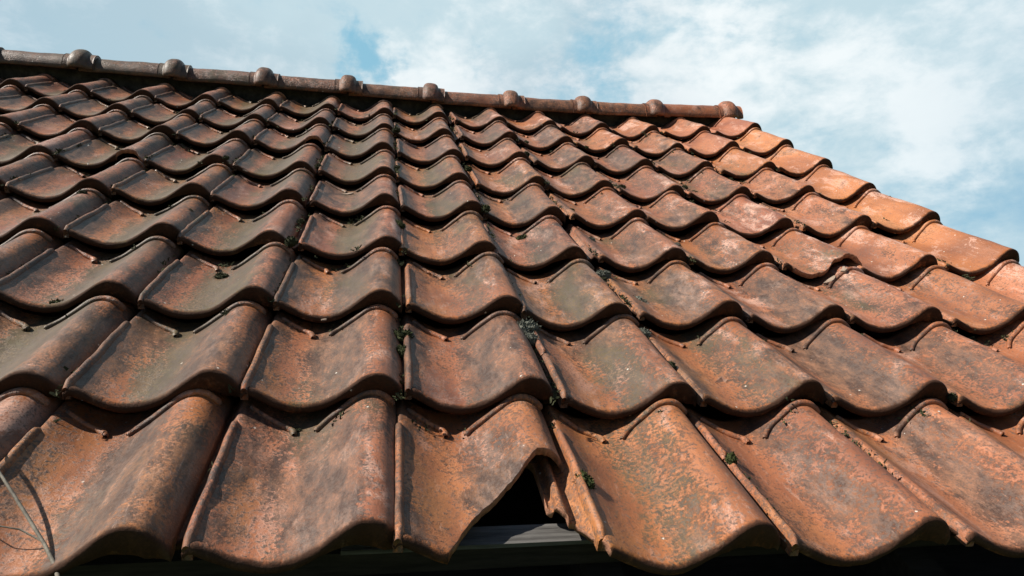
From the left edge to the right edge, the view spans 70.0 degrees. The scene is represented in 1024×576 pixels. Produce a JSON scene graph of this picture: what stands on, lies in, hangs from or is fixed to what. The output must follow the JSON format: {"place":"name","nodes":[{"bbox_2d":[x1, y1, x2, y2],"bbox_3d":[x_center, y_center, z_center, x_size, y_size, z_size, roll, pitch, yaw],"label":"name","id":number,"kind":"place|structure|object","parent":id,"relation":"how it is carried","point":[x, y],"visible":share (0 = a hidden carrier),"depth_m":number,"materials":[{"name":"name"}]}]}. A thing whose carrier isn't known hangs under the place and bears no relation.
{"place":"outdoors","nodes":[
{"label":"outdoors","id":0,"kind":"place"},
{"bbox_2d":[0,0,1023,265],"label":"sky","id":1,"kind":"structure","parent":0,"point":[921,102],"materials":[{"name":"blue"}]},
{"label":"roof tile","id":2,"kind":"object","parent":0,"visible":0},
{"bbox_2d":[0,122,20,135],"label":"roof tile","id":3,"kind":"object","parent":2,"relation":"on","point":[6,128],"visible":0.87,"depth_m":2.32,"materials":[{"name":"ceramic"}]},
{"bbox_2d":[0,104,62,131],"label":"roof tile","id":4,"kind":"object","parent":3,"relation":"on","point":[9,119],"visible":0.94,"depth_m":2.45,"materials":[{"name":"ceramic"}]},
{"bbox_2d":[0,90,92,113],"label":"roof tile","id":5,"kind":"object","parent":4,"relation":"on","point":[13,103],"visible":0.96,"depth_m":2.70,"materials":[{"name":"ceramic"}]},
{"bbox_2d":[24,78,118,97],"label":"roof tile","id":6,"kind":"object","parent":5,"relation":"on","point":[45,89],"visible":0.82,"depth_m":2.96,"materials":[{"name":"ceramic"}]},
{"label":"ground","id":7,"kind":"structure","parent":0,"visible":0},
{"bbox_2d":[0,103,1023,575],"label":"building","id":8,"kind":"structure","parent":7,"relation":"on","point":[516,531],"depth_m":1.12,"materials":[{"name":"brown wood"}]},
{"bbox_2d":[0,387,65,461],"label":"roof tile","id":9,"kind":"object","parent":8,"relation":"on","point":[24,411],"visible":0.85,"depth_m":1.00,"materials":[{"name":"ceramic"}]},
{"bbox_2d":[0,295,138,400],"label":"roof tile","id":10,"kind":"object","parent":9,"relation":"on","point":[38,352],"visible":0.96,"depth_m":1.19,"materials":[{"name":"ceramic"}]},
{"bbox_2d":[0,236,184,312],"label":"roof tile","id":11,"kind":"object","parent":10,"relation":"on","point":[71,273],"visible":0.9,"depth_m":1.41,"materials":[{"name":"ceramic"}]},
{"bbox_2d":[63,195,213,248],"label":"roof tile","id":12,"kind":"object","parent":11,"relation":"on","point":[120,223],"visible":0.82,"depth_m":1.68,"materials":[{"name":"ceramic"}]},
{"bbox_2d":[111,163,235,205],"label":"roof tile","id":13,"kind":"object","parent":12,"relation":"on","point":[153,186],"visible":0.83,"depth_m":1.96,"materials":[{"name":"ceramic"}]},
{"bbox_2d":[135,138,251,174],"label":"roof tile","id":14,"kind":"object","parent":13,"relation":"on","point":[168,159],"visible":0.81,"depth_m":2.25,"materials":[{"name":"ceramic"}]},
{"bbox_2d":[172,119,266,146],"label":"roof tile","id":15,"kind":"object","parent":14,"relation":"on","point":[204,134],"visible":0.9,"depth_m":2.52,"materials":[{"name":"ceramic"}]},
{"bbox_2d":[198,104,276,128],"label":"roof tile","id":16,"kind":"object","parent":15,"relation":"on","point":[221,118],"visible":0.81,"depth_m":2.81,"materials":[{"name":"ceramic"}]},
{"bbox_2d":[0,389,233,575],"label":"roof tile","id":17,"kind":"object","parent":8,"relation":"on","point":[87,482],"visible":0.87,"depth_m":0.90,"materials":[{"name":"ceramic"}]},
{"bbox_2d":[62,300,273,412],"bbox_3d":[-0.575,0.095,1.213,0.295,0.073,0.360,2,17,-11],"label":"roof tile","id":18,"kind":"object","parent":17,"relation":"on","point":[147,358],"visible":0.8,"depth_m":1.16,"materials":[{"name":"ceramic"}]},
{"bbox_2d":[131,242,296,318],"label":"roof tile","id":19,"kind":"object","parent":18,"relation":"on","point":[188,285],"visible":0.8,"depth_m":1.44,"materials":[{"name":"ceramic"}]},
{"bbox_2d":[1,85,1012,517],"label":"joint debris","id":20,"kind":"object","parent":17,"relation":"on","point":[553,397],"visible":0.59,"depth_m":1.66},
{"bbox_2d":[177,199,307,255],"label":"roof tile","id":21,"kind":"object","parent":8,"relation":"on","point":[218,229],"visible":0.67,"depth_m":1.74,"materials":[{"name":"ceramic"}]},
{"bbox_2d":[210,168,316,210],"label":"roof tile","id":22,"kind":"object","parent":21,"relation":"on","point":[241,191],"visible":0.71,"depth_m":2.01,"materials":[{"name":"ceramic"}]},
{"bbox_2d":[232,143,323,179],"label":"roof tile","id":23,"kind":"object","parent":22,"relation":"on","point":[269,166],"visible":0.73,"depth_m":2.30,"materials":[{"name":"ceramic"}]},
{"bbox_2d":[250,123,332,152],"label":"roof tile","id":24,"kind":"object","parent":23,"relation":"on","point":[272,139],"visible":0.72,"depth_m":2.57,"materials":[{"name":"ceramic"}]},
{"bbox_2d":[267,108,336,132],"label":"roof tile","id":25,"kind":"object","parent":24,"relation":"on","point":[289,124],"visible":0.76,"depth_m":2.85,"materials":[{"name":"ceramic"}]},
{"bbox_2d":[175,390,396,573],"bbox_3d":[-0.297,0.227,0.974,0.295,0.072,0.376,3,17,-11],"label":"roof tile","id":26,"kind":"object","parent":8,"relation":"on","point":[277,492],"visible":0.71,"depth_m":0.91,"materials":[{"name":"ceramic"}]},
{"bbox_2d":[232,304,402,412],"bbox_3d":[-0.339,0.102,1.257,0.295,0.073,0.359,3,17,-10],"label":"roof tile","id":27,"kind":"object","parent":26,"relation":"on","point":[308,366],"visible":0.78,"depth_m":1.21,"materials":[{"name":"ceramic"}]},
{"bbox_2d":[266,247,401,322],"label":"roof tile","id":28,"kind":"object","parent":27,"relation":"on","point":[313,290],"visible":0.76,"depth_m":1.48,"materials":[{"name":"ceramic"}]},
{"bbox_2d":[292,205,404,259],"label":"roof tile","id":29,"kind":"object","parent":28,"relation":"on","point":[322,234],"visible":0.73,"depth_m":1.77,"materials":[{"name":"ceramic"}]},
{"bbox_2d":[305,174,399,216],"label":"roof tile","id":30,"kind":"object","parent":29,"relation":"on","point":[331,198],"visible":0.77,"depth_m":2.05,"materials":[{"name":"ceramic"}]},
{"bbox_2d":[316,149,396,184],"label":"roof tile","id":31,"kind":"object","parent":30,"relation":"on","point":[336,168],"visible":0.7,"depth_m":2.34,"materials":[{"name":"ceramic"}]},
{"bbox_2d":[313,128,394,159],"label":"roof tile","id":32,"kind":"object","parent":31,"relation":"on","point":[382,138],"visible":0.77,"depth_m":2.63,"materials":[{"name":"ceramic"}]},
{"bbox_2d":[332,113,393,138],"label":"roof tile","id":33,"kind":"object","parent":32,"relation":"on","point":[355,130],"visible":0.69,"depth_m":2.90,"materials":[{"name":"ceramic"}]},
{"bbox_2d":[0,64,733,126],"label":"mortar bedding","id":34,"kind":"object","parent":8,"relation":"on","point":[72,77],"visible":0.26,"depth_m":3.36,"materials":[{"name":"grey concrete"}]},
{"bbox_2d":[0,49,100,70],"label":"ridge tile","id":35,"kind":"object","parent":34,"relation":"on","point":[81,58],"visible":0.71,"depth_m":3.13,"materials":[{"name":"ceramic"}]},
{"bbox_2d":[78,59,192,78],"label":"ridge tile","id":36,"kind":"object","parent":34,"relation":"on","point":[170,68],"visible":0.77,"depth_m":3.20,"materials":[{"name":"ceramic"}]},
{"bbox_2d":[173,67,279,87],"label":"ridge tile","id":37,"kind":"object","parent":34,"relation":"on","point":[260,76],"visible":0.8,"depth_m":3.27,"materials":[{"name":"ceramic"}]},
{"bbox_2d":[264,75,362,94],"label":"ridge tile","id":38,"kind":"object","parent":34,"relation":"on","point":[344,84],"visible":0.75,"depth_m":3.34,"materials":[{"name":"ceramic"}]},
{"bbox_2d":[349,83,444,102],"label":"ridge tile","id":39,"kind":"object","parent":34,"relation":"on","point":[427,92],"visible":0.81,"depth_m":3.41,"materials":[{"name":"ceramic"}]},
{"bbox_2d":[432,90,524,109],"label":"ridge tile","id":40,"kind":"object","parent":34,"relation":"on","point":[508,99],"visible":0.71,"depth_m":3.48,"materials":[{"name":"ceramic"}]},
{"bbox_2d":[512,96,597,113],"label":"ridge tile","id":41,"kind":"object","parent":34,"relation":"on","point":[581,104],"visible":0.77,"depth_m":3.54,"materials":[{"name":"ceramic"}]},
{"bbox_2d":[586,99,670,117],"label":"ridge tile","id":42,"kind":"object","parent":34,"relation":"on","point":[653,108],"visible":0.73,"depth_m":3.61,"materials":[{"name":"ceramic"}]},
{"bbox_2d":[658,101,742,118],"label":"ridge tile","id":43,"kind":"object","parent":34,"relation":"on","point":[726,109],"visible":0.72,"depth_m":3.67,"materials":[{"name":"ceramic"}]},
{"bbox_2d":[392,394,563,563],"bbox_3d":[-0.072,0.237,1.014,0.295,0.074,0.375,4,16,-10],"label":"roof tile","id":44,"kind":"object","parent":8,"relation":"on","point":[452,487],"visible":0.63,"depth_m":1.01,"materials":[{"name":"ceramic"}]},
{"bbox_2d":[400,310,552,414],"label":"roof tile","id":45,"kind":"object","parent":44,"relation":"on","point":[480,363],"visible":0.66,"depth_m":1.24,"materials":[{"name":"ceramic"}]},
{"bbox_2d":[395,252,521,323],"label":"roof tile","id":46,"kind":"object","parent":45,"relation":"on","point":[482,285],"visible":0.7,"depth_m":1.53,"materials":[{"name":"ceramic"}]},
{"bbox_2d":[398,210,496,265],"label":"roof tile","id":47,"kind":"object","parent":46,"relation":"on","point":[451,240],"visible":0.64,"depth_m":1.81,"materials":[{"name":"ceramic"}]},
{"bbox_2d":[378,180,482,221],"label":"roof tile","id":48,"kind":"object","parent":47,"relation":"on","point":[450,199],"visible":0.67,"depth_m":2.10,"materials":[{"name":"ceramic"}]},
{"bbox_2d":[395,155,470,190],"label":"roof tile","id":49,"kind":"object","parent":48,"relation":"on","point":[444,170],"visible":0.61,"depth_m":2.40,"materials":[{"name":"ceramic"}]},
{"bbox_2d":[395,135,463,164],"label":"roof tile","id":50,"kind":"object","parent":49,"relation":"on","point":[438,148],"visible":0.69,"depth_m":2.66,"materials":[{"name":"ceramic"}]},
{"bbox_2d":[393,117,453,142],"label":"roof tile","id":51,"kind":"object","parent":50,"relation":"on","point":[435,127],"visible":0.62,"depth_m":2.95,"materials":[{"name":"ceramic"}]},
{"bbox_2d":[522,398,780,574],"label":"roof tile","id":52,"kind":"object","parent":8,"relation":"on","point":[669,495],"visible":0.85,"depth_m":0.99,"materials":[{"name":"ceramic"}]},
{"bbox_2d":[525,314,696,418],"bbox_3d":[0.140,0.125,1.346,0.295,0.073,0.360,2,18,-10],"label":"roof tile","id":53,"kind":"object","parent":52,"relation":"on","point":[618,366],"visible":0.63,"depth_m":1.29,"materials":[{"name":"ceramic"}]},
{"bbox_2d":[503,259,632,331],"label":"roof tile","id":54,"kind":"object","parent":53,"relation":"on","point":[569,295],"visible":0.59,"depth_m":1.57,"materials":[{"name":"ceramic"}]},
{"bbox_2d":[465,215,587,270],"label":"roof tile","id":55,"kind":"object","parent":54,"relation":"on","point":[548,240],"visible":0.62,"depth_m":1.86,"materials":[{"name":"ceramic"}]},
{"bbox_2d":[472,183,565,227],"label":"roof tile","id":56,"kind":"object","parent":55,"relation":"on","point":[528,204],"visible":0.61,"depth_m":2.15,"materials":[{"name":"ceramic"}]},
{"bbox_2d":[463,157,547,195],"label":"roof tile","id":57,"kind":"object","parent":56,"relation":"on","point":[514,176],"visible":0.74,"depth_m":2.44,"materials":[{"name":"ceramic"}]},
{"bbox_2d":[457,138,529,167],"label":"roof tile","id":58,"kind":"object","parent":57,"relation":"on","point":[502,152],"visible":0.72,"depth_m":2.72,"materials":[{"name":"ceramic"}]},
{"bbox_2d":[450,120,518,146],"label":"roof tile","id":59,"kind":"object","parent":58,"relation":"on","point":[495,132],"visible":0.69,"depth_m":3.00,"materials":[{"name":"ceramic"}]},
{"bbox_2d":[649,222,774,273],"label":"roof tile","id":60,"kind":"object","parent":8,"relation":"on","point":[716,247],"visible":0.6,"depth_m":1.95,"materials":[{"name":"ceramic"}]},
{"bbox_2d":[621,190,719,231],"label":"roof tile","id":61,"kind":"object","parent":60,"relation":"on","point":[672,211],"visible":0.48,"depth_m":2.22,"materials":[{"name":"ceramic"}]},
{"bbox_2d":[593,166,684,201],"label":"roof tile","id":62,"kind":"object","parent":61,"relation":"on","point":[645,184],"visible":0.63,"depth_m":2.53,"materials":[{"name":"ceramic"}]},
{"bbox_2d":[587,145,654,174],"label":"roof tile","id":63,"kind":"object","parent":62,"relation":"on","point":[621,159],"visible":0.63,"depth_m":2.81,"materials":[{"name":"ceramic"}]},
{"bbox_2d":[638,315,824,417],"bbox_3d":[0.372,0.131,1.387,0.295,0.072,0.358,2,17,-10],"label":"roof tile","id":64,"kind":"object","parent":8,"relation":"on","point":[763,377],"visible":0.64,"depth_m":1.34,"materials":[{"name":"ceramic"}]},
{"bbox_2d":[594,260,743,329],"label":"roof tile","id":65,"kind":"object","parent":64,"relation":"on","point":[678,295],"visible":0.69,"depth_m":1.62,"materials":[{"name":"ceramic"}]},
{"bbox_2d":[564,218,687,272],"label":"roof tile","id":66,"kind":"object","parent":65,"relation":"on","point":[637,245],"visible":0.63,"depth_m":1.91,"materials":[{"name":"ceramic"}]},
{"bbox_2d":[545,187,645,229],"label":"roof tile","id":67,"kind":"object","parent":66,"relation":"on","point":[615,210],"visible":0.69,"depth_m":2.20,"materials":[{"name":"ceramic"}]},
{"bbox_2d":[532,162,614,197],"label":"roof tile","id":68,"kind":"object","parent":67,"relation":"on","point":[580,179],"visible":0.63,"depth_m":2.47,"materials":[{"name":"ceramic"}]},
{"bbox_2d":[519,142,595,171],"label":"roof tile","id":69,"kind":"object","parent":68,"relation":"on","point":[564,156],"visible":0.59,"depth_m":2.76,"materials":[{"name":"ceramic"}]},
{"bbox_2d":[754,228,861,278],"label":"roof tile","id":70,"kind":"object","parent":8,"relation":"on","point":[797,251],"visible":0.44,"depth_m":2.00,"materials":[{"name":"ceramic"}]},
{"bbox_2d":[690,194,793,237],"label":"roof tile","id":71,"kind":"object","parent":70,"relation":"on","point":[745,215],"visible":0.57,"depth_m":2.27,"materials":[{"name":"ceramic"}]},
{"bbox_2d":[655,167,751,204],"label":"roof tile","id":72,"kind":"object","parent":71,"relation":"on","point":[705,181],"visible":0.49,"depth_m":2.57,"materials":[{"name":"ceramic"}]},
{"bbox_2d":[649,148,713,177],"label":"roof tile","id":73,"kind":"object","parent":72,"relation":"on","point":[679,163],"visible":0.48,"depth_m":2.84,"materials":[{"name":"ceramic"}]},
{"bbox_2d":[683,398,949,566],"bbox_3d":[0.404,0.263,1.090,0.295,0.074,0.376,2,17,-10],"label":"roof tile","id":74,"kind":"object","parent":8,"relation":"on","point":[831,493],"visible":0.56,"depth_m":1.04,"materials":[{"name":"ceramic"}]},
{"bbox_2d":[816,398,1023,557],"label":"roof tile","id":75,"kind":"object","parent":8,"relation":"on","point":[963,479],"visible":0.65,"depth_m":1.12,"materials":[{"name":"ceramic"}]},
{"bbox_2d":[748,318,947,416],"bbox_3d":[0.606,0.138,1.424,0.295,0.075,0.360,1,17,-10],"label":"roof tile","id":76,"kind":"object","parent":75,"relation":"on","point":[847,367],"visible":0.64,"depth_m":1.38,"materials":[{"name":"ceramic"}]},
{"bbox_2d":[690,263,845,332],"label":"roof tile","id":77,"kind":"object","parent":76,"relation":"on","point":[769,296],"visible":0.64,"depth_m":1.67,"materials":[{"name":"ceramic"}]},
{"bbox_2d":[862,321,1023,416],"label":"roof tile","id":78,"kind":"object","parent":8,"relation":"on","point":[977,377],"visible":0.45,"depth_m":1.44,"materials":[{"name":"ceramic"}]},
{"bbox_2d":[787,264,942,332],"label":"roof tile","id":79,"kind":"object","parent":78,"relation":"on","point":[860,297],"visible":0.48,"depth_m":1.70,"materials":[{"name":"ceramic"}]},
{"bbox_2d":[948,407,1023,457],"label":"roof tile","id":80,"kind":"object","parent":8,"relation":"on","point":[1007,431],"visible":0.34,"depth_m":1.29,"materials":[{"name":"ceramic"}]},
{"bbox_2d":[963,260,1023,302],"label":"roof tile","id":81,"kind":"object","parent":8,"relation":"on","point":[1005,278],"visible":0.23,"depth_m":1.91,"materials":[{"name":"ceramic"}]},
{"bbox_2d":[879,220,1018,276],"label":"roof tile","id":82,"kind":"object","parent":81,"relation":"on","point":[962,252],"visible":0.52,"depth_m":2.07,"materials":[{"name":"ceramic"}]},
{"bbox_2d":[837,189,939,233],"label":"roof tile","id":83,"kind":"object","parent":82,"relation":"on","point":[876,206],"visible":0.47,"depth_m":2.35,"materials":[{"name":"ceramic"}]},
{"bbox_2d":[792,164,875,202],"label":"roof tile","id":84,"kind":"object","parent":83,"relation":"on","point":[826,182],"visible":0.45,"depth_m":2.64,"materials":[{"name":"ceramic"}]},
{"bbox_2d":[761,145,832,176],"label":"roof tile","id":85,"kind":"object","parent":84,"relation":"on","point":[790,160],"visible":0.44,"depth_m":2.92,"materials":[{"name":"ceramic"}]},
{"bbox_2d":[731,127,793,155],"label":"roof tile","id":86,"kind":"object","parent":85,"relation":"on","point":[757,141],"visible":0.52,"depth_m":3.21,"materials":[{"name":"ceramic"}]},
{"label":"roof tile","id":87,"kind":"object","parent":8,"relation":"on","visible":0},
{"bbox_2d":[0,191,10,199],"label":"roof tile","id":88,"kind":"object","parent":87,"relation":"on","point":[3,195],"visible":0.52,"depth_m":1.82,"materials":[{"name":"ceramic"}]},
{"bbox_2d":[0,152,62,193],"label":"roof tile","id":89,"kind":"object","parent":88,"relation":"on","point":[34,162],"visible":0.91,"depth_m":1.97,"materials":[{"name":"ceramic"}]},
{"bbox_2d":[0,127,98,166],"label":"roof tile","id":90,"kind":"object","parent":89,"relation":"on","point":[17,147],"visible":0.91,"depth_m":2.22,"materials":[{"name":"ceramic"}]},
{"bbox_2d":[17,109,132,138],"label":"roof tile","id":91,"kind":"object","parent":90,"relation":"on","point":[50,126],"visible":0.94,"depth_m":2.44,"materials":[{"name":"ceramic"}]},
{"bbox_2d":[58,95,156,118],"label":"roof tile","id":92,"kind":"object","parent":91,"relation":"on","point":[83,108],"visible":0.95,"depth_m":2.72,"materials":[{"name":"ceramic"}]},
{"bbox_2d":[90,83,177,103],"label":"roof tile","id":93,"kind":"object","parent":92,"relation":"on","point":[118,94],"visible":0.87,"depth_m":3.01,"materials":[{"name":"ceramic"}]},
{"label":"roof tile","id":94,"kind":"object","parent":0,"visible":0},
{"bbox_2d":[972,320,1023,364],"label":"roof tile","id":95,"kind":"object","parent":94,"relation":"on","point":[1012,347],"visible":0.13,"depth_m":1.61,"materials":[{"name":"ceramic"}]},
{"bbox_2d":[873,265,1023,334],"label":"roof tile","id":96,"kind":"object","parent":95,"relation":"on","point":[957,300],"visible":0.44,"depth_m":1.75,"materials":[{"name":"ceramic"}]},
{"bbox_2d":[822,226,937,281],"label":"roof tile","id":97,"kind":"object","parent":96,"relation":"on","point":[883,258],"visible":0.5,"depth_m":2.00,"materials":[{"name":"ceramic"}]},
{"bbox_2d":[752,192,871,237],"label":"roof tile","id":98,"kind":"object","parent":97,"relation":"on","point":[820,216],"visible":0.67,"depth_m":2.33,"materials":[{"name":"ceramic"}]},
{"bbox_2d":[723,168,815,203],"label":"roof tile","id":99,"kind":"object","parent":98,"relation":"on","point":[768,185],"visible":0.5,"depth_m":2.60,"materials":[{"name":"ceramic"}]},
{"bbox_2d":[694,147,776,178],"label":"roof tile","id":100,"kind":"object","parent":99,"relation":"on","point":[729,161],"visible":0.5,"depth_m":2.89,"materials":[{"name":"ceramic"}]},
{"bbox_2d":[666,131,739,157],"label":"roof tile","id":101,"kind":"object","parent":100,"relation":"on","point":[706,144],"visible":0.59,"depth_m":3.16,"materials":[{"name":"ceramic"}]},
{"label":"roof tile","id":102,"kind":"object","parent":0,"visible":0},
{"bbox_2d":[0,228,65,278],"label":"roof tile","id":103,"kind":"object","parent":102,"relation":"on","point":[17,250],"visible":0.91,"depth_m":1.48,"materials":[{"name":"ceramic"}]},
{"bbox_2d":[0,188,113,242],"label":"roof tile","id":104,"kind":"object","parent":103,"relation":"on","point":[18,213],"visible":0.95,"depth_m":1.70,"materials":[{"name":"ceramic"}]},
{"bbox_2d":[4,158,150,201],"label":"roof tile","id":105,"kind":"object","parent":104,"relation":"on","point":[50,184],"visible":0.91,"depth_m":1.92,"materials":[{"name":"ceramic"}]},
{"bbox_2d":[53,132,175,168],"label":"roof tile","id":106,"kind":"object","parent":105,"relation":"on","point":[100,152],"visible":0.83,"depth_m":2.22,"materials":[{"name":"ceramic"}]},
{"bbox_2d":[97,114,198,142],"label":"roof tile","id":107,"kind":"object","parent":106,"relation":"on","point":[132,131],"visible":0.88,"depth_m":2.48,"materials":[{"name":"ceramic"}]},
{"bbox_2d":[131,99,218,124],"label":"roof tile","id":108,"kind":"object","parent":107,"relation":"on","point":[158,114],"visible":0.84,"depth_m":2.78,"materials":[{"name":"ceramic"}]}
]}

